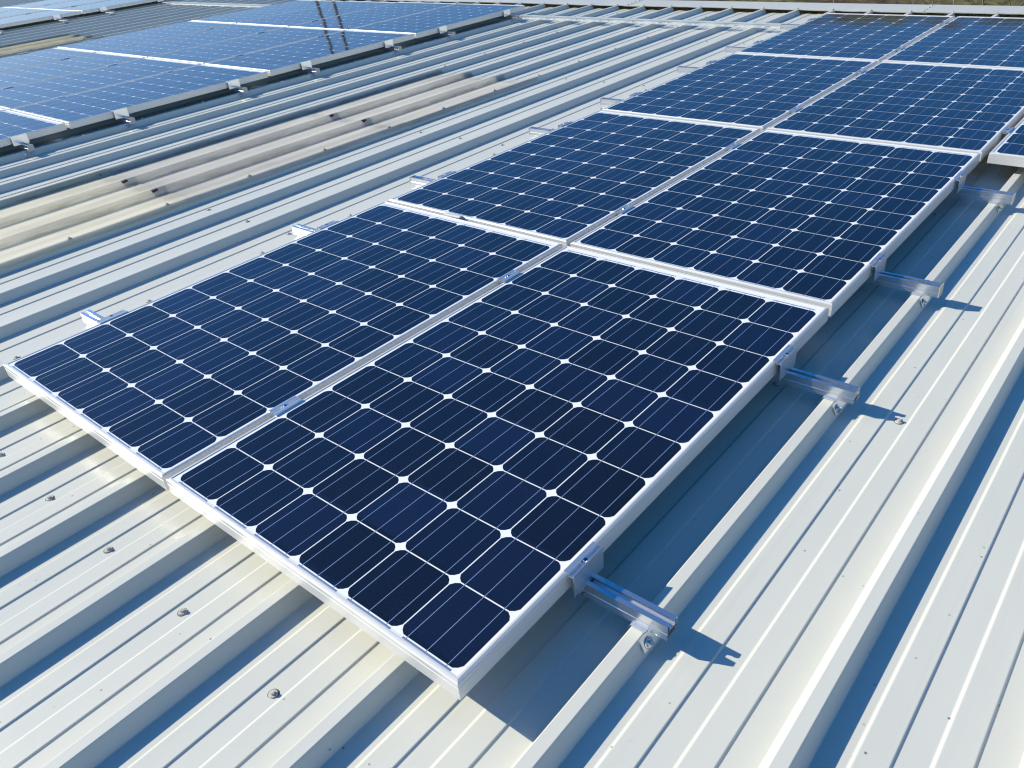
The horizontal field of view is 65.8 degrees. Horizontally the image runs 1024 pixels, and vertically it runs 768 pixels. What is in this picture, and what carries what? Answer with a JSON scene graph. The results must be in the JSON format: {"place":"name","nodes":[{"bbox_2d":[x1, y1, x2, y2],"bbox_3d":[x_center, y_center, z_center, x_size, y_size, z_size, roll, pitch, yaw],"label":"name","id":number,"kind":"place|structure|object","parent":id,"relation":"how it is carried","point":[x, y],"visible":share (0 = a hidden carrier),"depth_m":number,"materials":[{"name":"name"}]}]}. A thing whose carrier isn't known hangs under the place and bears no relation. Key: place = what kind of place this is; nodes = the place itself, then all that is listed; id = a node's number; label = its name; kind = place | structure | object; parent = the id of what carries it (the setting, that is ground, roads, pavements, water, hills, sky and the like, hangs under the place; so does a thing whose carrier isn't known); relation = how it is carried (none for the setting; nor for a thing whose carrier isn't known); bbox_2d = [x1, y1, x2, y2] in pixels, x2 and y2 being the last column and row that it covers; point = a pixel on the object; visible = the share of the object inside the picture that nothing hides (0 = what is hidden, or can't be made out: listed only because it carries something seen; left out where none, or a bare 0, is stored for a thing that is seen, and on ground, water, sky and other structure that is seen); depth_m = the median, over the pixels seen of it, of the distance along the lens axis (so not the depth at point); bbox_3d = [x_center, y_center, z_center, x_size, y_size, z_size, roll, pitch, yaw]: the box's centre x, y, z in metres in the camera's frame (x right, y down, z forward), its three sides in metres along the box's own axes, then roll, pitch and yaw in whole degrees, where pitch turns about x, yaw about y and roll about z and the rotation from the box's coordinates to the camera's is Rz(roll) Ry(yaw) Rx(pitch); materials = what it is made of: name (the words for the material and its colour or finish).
{"place":"outdoors","nodes":[
{"label":"outdoors","id":0,"kind":"place"},
{"bbox_2d":[684,0,1023,5],"bbox_3d":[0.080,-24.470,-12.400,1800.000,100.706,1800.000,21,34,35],"label":"ground","id":1,"kind":"structure","parent":0,"point":[991,2],"depth_m":72.33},
{"bbox_2d":[0,0,1023,767],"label":"warehouse roof","id":2,"kind":"structure","parent":1,"relation":"on","point":[828,586],"depth_m":1.87,"materials":[{"name":"grey metal"}]},
{"bbox_2d":[9,133,34,155],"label":"mounting rail","id":3,"kind":"object","parent":2,"relation":"on","point":[20,141],"visible":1,"depth_m":5.23,"materials":[{"name":"silver metal"}]},
{"bbox_2d":[0,110,66,146],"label":"solar panel","id":4,"kind":"object","parent":3,"relation":"attached to","point":[12,123],"visible":1,"depth_m":5.45,"materials":[{"name":"blue"}]},
{"bbox_2d":[4,11,68,23],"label":"mounting rail","id":5,"kind":"object","parent":2,"relation":"on","point":[57,18],"visible":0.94,"depth_m":11.74,"materials":[{"name":"silver metal"}]},
{"bbox_2d":[0,7,23,11],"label":"solar panel","id":6,"kind":"object","parent":5,"relation":"attached to","point":[2,9],"visible":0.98,"depth_m":13.26,"materials":[{"name":"blue"}]},
{"bbox_2d":[0,8,49,17],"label":"solar panel","id":7,"kind":"object","parent":5,"relation":"attached to","point":[15,12],"visible":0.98,"depth_m":12.62,"materials":[{"name":"blue"}]},
{"bbox_2d":[0,10,80,27],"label":"solar panel","id":8,"kind":"object","parent":5,"relation":"attached to","point":[26,18],"visible":1,"depth_m":11.83,"materials":[{"name":"blue"}]},
{"bbox_2d":[1,86,135,128],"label":"mounting rail","id":9,"kind":"object","parent":2,"relation":"on","point":[121,114],"visible":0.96,"depth_m":5.68,"materials":[{"name":"silver metal"}]},
{"bbox_2d":[0,48,95,71],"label":"solar panel","id":10,"kind":"object","parent":9,"relation":"attached to","point":[29,59],"visible":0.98,"depth_m":8.20,"materials":[{"name":"blue"}]},
{"bbox_2d":[0,52,143,89],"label":"solar panel","id":11,"kind":"object","parent":9,"relation":"attached to","point":[42,71],"visible":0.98,"depth_m":7.52,"materials":[{"name":"blue"}]},
{"bbox_2d":[0,58,200,110],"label":"solar panel","id":12,"kind":"object","parent":9,"relation":"attached to","point":[46,90],"visible":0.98,"depth_m":6.80,"materials":[{"name":"blue"}]},
{"bbox_2d":[22,3,114,15],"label":"mounting rail","id":13,"kind":"object","parent":2,"relation":"on","point":[105,10],"visible":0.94,"depth_m":12.19,"materials":[{"name":"silver metal"}]},
{"bbox_2d":[31,0,107,9],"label":"solar panel","id":14,"kind":"object","parent":13,"relation":"attached to","point":[65,4],"visible":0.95,"depth_m":13.13,"materials":[{"name":"blue"}]},
{"bbox_2d":[18,52,247,97],"bbox_3d":[-3.781,-2.958,7.473,4.422,0.115,0.102,21,41,35],"label":"mounting rail","id":15,"kind":"object","parent":2,"relation":"on","point":[234,85],"visible":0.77,"depth_m":6.26,"materials":[{"name":"silver metal"}]},
{"bbox_2d":[11,64,267,128],"bbox_3d":[-2.905,-2.304,6.261,0.990,0.045,1.650,21,41,35],"label":"solar panel","id":16,"kind":"object","parent":15,"relation":"attached to","point":[88,107],"visible":0.99,"depth_m":6.12,"materials":[{"name":"blue"}]},
{"bbox_2d":[149,0,171,5],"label":"mounting rail","id":17,"kind":"object","parent":2,"relation":"on","point":[162,1],"visible":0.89,"depth_m":12.74,"materials":[{"name":"silver metal"}]},
{"bbox_2d":[6,0,73,7],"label":"solar panel","id":18,"kind":"object","parent":17,"relation":"attached to","point":[36,4],"visible":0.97,"depth_m":13.69,"materials":[{"name":"blue"}]},
{"bbox_2d":[54,0,156,13],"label":"solar panel","id":19,"kind":"object","parent":17,"relation":"attached to","point":[96,6],"visible":0.99,"depth_m":12.51,"materials":[{"name":"blue"}]},
{"bbox_2d":[83,39,319,77],"bbox_3d":[-3.321,-3.287,7.917,4.422,0.115,0.102,21,41,35],"label":"mounting rail","id":20,"kind":"object","parent":2,"relation":"on","point":[307,67],"visible":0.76,"depth_m":6.71,"materials":[{"name":"silver metal"}]},
{"bbox_2d":[57,21,230,52],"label":"solar panel","id":21,"kind":"object","parent":20,"relation":"attached to","point":[125,39],"visible":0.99,"depth_m":8.97,"materials":[{"name":"blue"}]},
{"bbox_2d":[148,27,344,64],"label":"solar panel","id":22,"kind":"object","parent":20,"relation":"attached to","point":[215,51],"visible":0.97,"depth_m":7.79,"materials":[{"name":"blue"}]},
{"bbox_2d":[205,30,414,75],"bbox_3d":[-1.835,-3.071,7.296,0.990,0.046,1.650,21,41,35],"label":"solar panel","id":23,"kind":"object","parent":20,"relation":"attached to","point":[277,60],"visible":1,"depth_m":7.17,"materials":[{"name":"blue"}]},
{"bbox_2d":[167,2,268,7],"bbox_3d":[-4.386,-5.650,11.794,2.800,0.034,0.062,21,41,35],"label":"cable tray","id":24,"kind":"object","parent":2,"relation":"on","point":[222,4],"visible":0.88,"depth_m":11.77,"materials":[{"name":"silver metal"}]},
{"bbox_2d":[160,25,401,54],"bbox_3d":[-2.713,-3.722,8.505,4.422,0.115,0.102,21,41,35],"label":"mounting rail","id":25,"kind":"object","parent":2,"relation":"on","point":[389,46],"visible":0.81,"depth_m":7.30,"materials":[{"name":"silver metal"}]},
{"bbox_2d":[99,24,283,57],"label":"solar panel","id":26,"kind":"object","parent":25,"relation":"attached to","point":[177,42],"visible":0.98,"depth_m":8.38,"materials":[{"name":"blue"}]},
{"bbox_2d":[214,15,455,39],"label":"mounting rail","id":27,"kind":"object","parent":2,"relation":"on","point":[443,31],"visible":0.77,"depth_m":7.74,"materials":[{"name":"silver metal"}]},
{"bbox_2d":[349,3,524,37],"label":"solar panel","id":28,"kind":"object","parent":27,"relation":"attached to","point":[423,24],"visible":0.97,"depth_m":8.21,"materials":[{"name":"blue"}]},
{"bbox_2d":[80,309,676,653],"bbox_3d":[-0.634,0.100,2.219,2.460,0.115,0.102,21,41,35],"label":"mounting rail","id":29,"kind":"object","parent":2,"relation":"on","point":[652,622],"visible":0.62,"depth_m":1.58,"materials":[{"name":"silver metal"}]},
{"bbox_2d":[3,201,562,490],"bbox_3d":[-0.715,-0.276,2.761,0.990,0.046,1.650,21,41,35],"label":"solar panel","id":30,"kind":"object","parent":29,"relation":"attached to","point":[160,390],"visible":0.99,"depth_m":2.58,"materials":[{"name":"blue"}]},
{"bbox_2d":[443,212,462,217],"bbox_3d":[-0.248,-0.707,3.314,0.090,0.006,0.024,20,40,34],"label":"loose clip","id":31,"kind":"object","parent":30,"relation":"attached to","point":[452,215],"visible":1,"depth_m":3.31,"materials":[{"name":"silver metal"}]},
{"bbox_2d":[166,246,828,699],"bbox_3d":[0.056,0.019,2.183,0.990,0.045,1.650,21,41,35],"label":"solar panel","id":32,"kind":"object","parent":29,"relation":"attached to","point":[446,500],"visible":1,"depth_m":1.95,"materials":[{"name":"blue glass"}]},
{"bbox_2d":[276,3,518,22],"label":"mounting rail","id":33,"kind":"object","parent":2,"relation":"on","point":[506,14],"visible":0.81,"depth_m":8.34,"materials":[{"name":"silver metal"}]},
{"bbox_2d":[191,0,341,23],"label":"solar panel","id":34,"kind":"object","parent":33,"relation":"attached to","point":[259,12],"visible":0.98,"depth_m":10.00,"materials":[{"name":"blue"}]},
{"bbox_2d":[237,1,395,26],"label":"solar panel","id":35,"kind":"object","parent":33,"relation":"attached to","point":[288,19],"visible":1,"depth_m":9.42,"materials":[{"name":"blue"}]},
{"bbox_2d":[289,2,456,29],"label":"solar panel","id":36,"kind":"object","parent":33,"relation":"attached to","point":[352,20],"visible":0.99,"depth_m":8.84,"materials":[{"name":"blue"}]},
{"bbox_2d":[291,220,859,414],"bbox_3d":[-0.023,-0.337,2.810,2.460,0.115,0.102,21,41,35],"label":"mounting rail","id":37,"kind":"object","parent":2,"relation":"on","point":[840,394],"visible":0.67,"depth_m":2.18,"materials":[{"name":"silver metal"}]},
{"bbox_2d":[519,15,782,28],"bbox_3d":[1.177,-3.428,7.481,2.840,0.034,0.062,21,41,35],"label":"cable tray","id":38,"kind":"object","parent":2,"relation":"on","point":[653,21],"visible":0.99,"depth_m":7.35,"materials":[{"name":"silver metal"}]},
{"bbox_2d":[409,170,943,306],"bbox_3d":[0.443,-0.671,3.261,2.467,0.115,0.102,21,41,35],"label":"mounting rail","id":39,"kind":"object","parent":2,"relation":"on","point":[922,288],"visible":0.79,"depth_m":2.63,"materials":[{"name":"silver metal"}]},
{"bbox_2d":[389,111,760,246],"bbox_3d":[0.356,-1.042,3.796,0.990,0.045,1.650,21,41,35],"label":"solar panel","id":40,"kind":"object","parent":39,"relation":"attached to","point":[566,185],"visible":0.98,"depth_m":3.65,"materials":[{"name":"blue"}]},
{"bbox_2d":[570,129,980,316],"bbox_3d":[1.127,-0.747,3.218,0.990,0.045,1.650,21,41,35],"label":"solar panel","id":41,"kind":"object","parent":39,"relation":"attached to","point":[822,221],"visible":0.99,"depth_m":3.05,"materials":[{"name":"blue"}]},
{"bbox_2d":[677,60,865,73],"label":"mounting rail","id":42,"kind":"object","parent":2,"relation":"on","point":[683,69],"visible":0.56,"depth_m":5.53,"materials":[{"name":"silver metal"}]},
{"bbox_2d":[528,121,1015,212],"bbox_3d":[1.050,-1.105,3.847,2.467,0.115,0.102,21,41,35],"label":"mounting rail","id":43,"kind":"object","parent":2,"relation":"on","point":[998,198],"visible":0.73,"depth_m":3.22,"materials":[{"name":"silver metal"}]},
{"bbox_2d":[600,91,1014,147],"bbox_3d":[1.994,-1.248,3.928,3.734,0.115,0.102,21,41,35],"label":"mounting rail","id":44,"kind":"object","parent":2,"relation":"on","point":[612,101],"visible":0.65,"depth_m":4.84,"materials":[{"name":"silver metal"}]},
{"bbox_2d":[601,53,877,131],"bbox_3d":[1.426,-1.808,4.832,0.990,0.047,1.650,21,41,35],"label":"solar panel","id":45,"kind":"object","parent":44,"relation":"attached to","point":[760,91],"visible":0.96,"depth_m":4.71,"materials":[{"name":"blue"}]},
{"bbox_2d":[766,61,1023,161],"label":"solar panel","id":46,"kind":"object","parent":44,"relation":"attached to","point":[972,109],"visible":1,"depth_m":4.10,"materials":[{"name":"blue"}]},
{"bbox_2d":[987,118,1023,166],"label":"solar panel","id":47,"kind":"object","parent":44,"relation":"attached to","point":[1008,149],"visible":1,"depth_m":3.45,"materials":[{"name":"blue"}]},
{"bbox_2d":[725,40,904,52],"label":"mounting rail","id":48,"kind":"object","parent":2,"relation":"on","point":[729,49],"visible":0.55,"depth_m":5.97,"materials":[{"name":"silver metal"}]},
{"bbox_2d":[780,18,947,29],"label":"mounting rail","id":49,"kind":"object","parent":2,"relation":"on","point":[786,26],"visible":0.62,"depth_m":6.58,"materials":[{"name":"silver metal"}]},
{"bbox_2d":[736,13,954,62],"bbox_3d":[2.497,-2.575,5.867,0.990,0.045,1.650,21,41,35],"label":"solar panel","id":50,"kind":"object","parent":49,"relation":"attached to","point":[877,37],"visible":0.97,"depth_m":5.77,"materials":[{"name":"blue"}]},
{"bbox_2d":[882,16,1023,68],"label":"solar panel","id":51,"kind":"object","parent":49,"relation":"attached to","point":[995,42],"visible":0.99,"depth_m":5.22,"materials":[{"name":"blue"}]},
{"bbox_2d":[924,0,981,4],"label":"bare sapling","id":52,"kind":"object","parent":1,"relation":"on","point":[932,1],"visible":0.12,"depth_m":45.35,"materials":[{"name":"brown plant"}]},
{"bbox_2d":[941,0,964,4],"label":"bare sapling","id":53,"kind":"object","parent":1,"relation":"on","point":[954,3],"visible":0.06,"depth_m":39.64,"materials":[{"name":"brown plant"}]},
{"bbox_2d":[969,0,996,5],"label":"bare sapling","id":54,"kind":"object","parent":1,"relation":"on","point":[983,2],"visible":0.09,"depth_m":37.44,"materials":[{"name":"brown plant"}]},
{"bbox_2d":[1006,0,1023,5],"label":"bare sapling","id":55,"kind":"object","parent":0,"point":[1016,2],"visible":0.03,"depth_m":38.17,"materials":[{"name":"brown plant"}]}
]}

